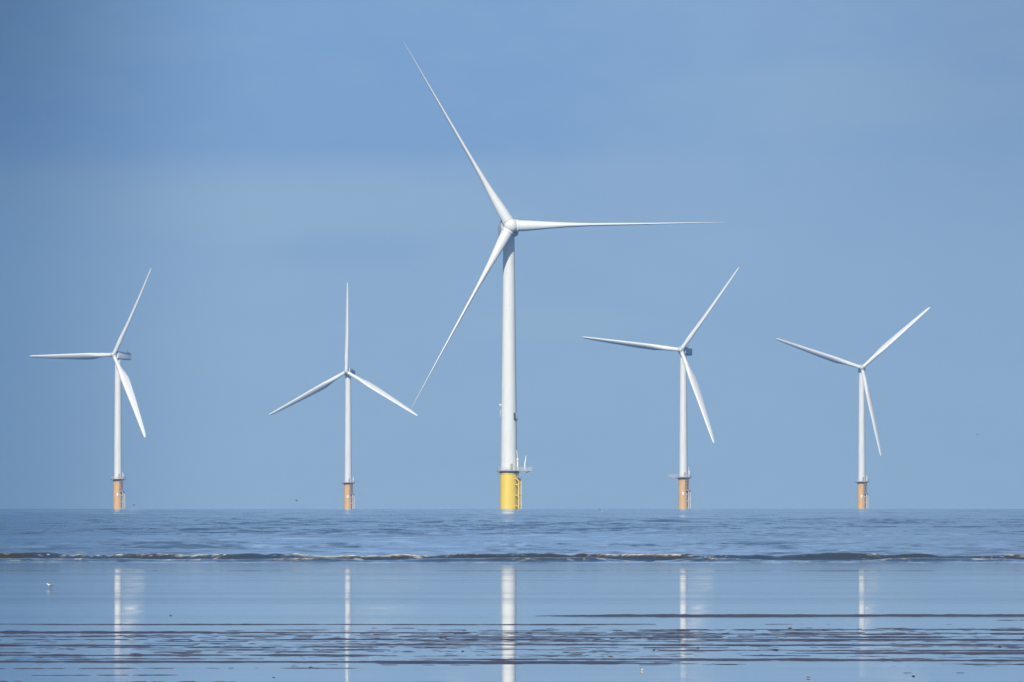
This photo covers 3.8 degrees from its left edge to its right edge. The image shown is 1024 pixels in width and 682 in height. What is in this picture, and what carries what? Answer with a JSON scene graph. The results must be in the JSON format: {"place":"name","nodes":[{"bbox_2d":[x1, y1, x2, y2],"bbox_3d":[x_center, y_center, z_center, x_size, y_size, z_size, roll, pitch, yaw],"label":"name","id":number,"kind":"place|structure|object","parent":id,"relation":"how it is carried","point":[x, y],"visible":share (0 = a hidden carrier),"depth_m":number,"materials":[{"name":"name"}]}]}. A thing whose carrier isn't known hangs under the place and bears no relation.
{"place":"outdoors","nodes":[
{"label":"outdoors","id":0,"kind":"place"},
{"bbox_2d":[0,563,1023,681],"bbox_3d":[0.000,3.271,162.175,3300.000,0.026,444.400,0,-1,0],"label":"shallow water","id":1,"kind":"structure","parent":0,"point":[321,594],"depth_m":208.91,"materials":[{"name":"blue liquid"}]},
{"bbox_2d":[0,509,1023,562],"bbox_3d":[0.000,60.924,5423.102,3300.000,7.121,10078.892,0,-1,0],"label":"sea","id":2,"kind":"structure","parent":0,"point":[512,536],"depth_m":654.31,"materials":[{"name":"liquid"}]},
{"bbox_2d":[30,269,150,508],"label":"wind turbine","id":3,"kind":"object","parent":2,"relation":"in","point":[117,356],"visible":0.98,"depth_m":8387.92,"materials":[{"name":"white paint"}]},
{"bbox_2d":[269,283,417,508],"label":"wind turbine","id":4,"kind":"object","parent":2,"relation":"in","point":[348,373],"visible":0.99,"depth_m":9254.83,"materials":[{"name":"white paint"}]},
{"bbox_2d":[403,41,719,508],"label":"wind turbine","id":5,"kind":"object","parent":2,"relation":"in","point":[509,227],"visible":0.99,"depth_m":5872.15,"materials":[{"name":"white paint"}]},
{"bbox_2d":[582,267,738,508],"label":"wind turbine","id":6,"kind":"object","parent":2,"relation":"in","point":[684,352],"visible":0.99,"depth_m":8022.88,"materials":[{"name":"white paint"}]},
{"bbox_2d":[776,307,929,508],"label":"wind turbine","id":7,"kind":"object","parent":2,"relation":"in","point":[862,481],"visible":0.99,"depth_m":9038.76,"materials":[{"name":"white paint"}]},
{"bbox_2d":[0,614,1023,681],"bbox_3d":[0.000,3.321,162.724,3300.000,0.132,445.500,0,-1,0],"label":"wet sand","id":8,"kind":"structure","parent":0,"point":[502,661],"depth_m":169.10,"materials":[{"name":"grey sand"}]},
{"bbox_2d":[0,0,1023,508],"label":"sky","id":9,"kind":"structure","parent":0,"point":[859,164],"materials":[{"name":"blue"}]}
]}

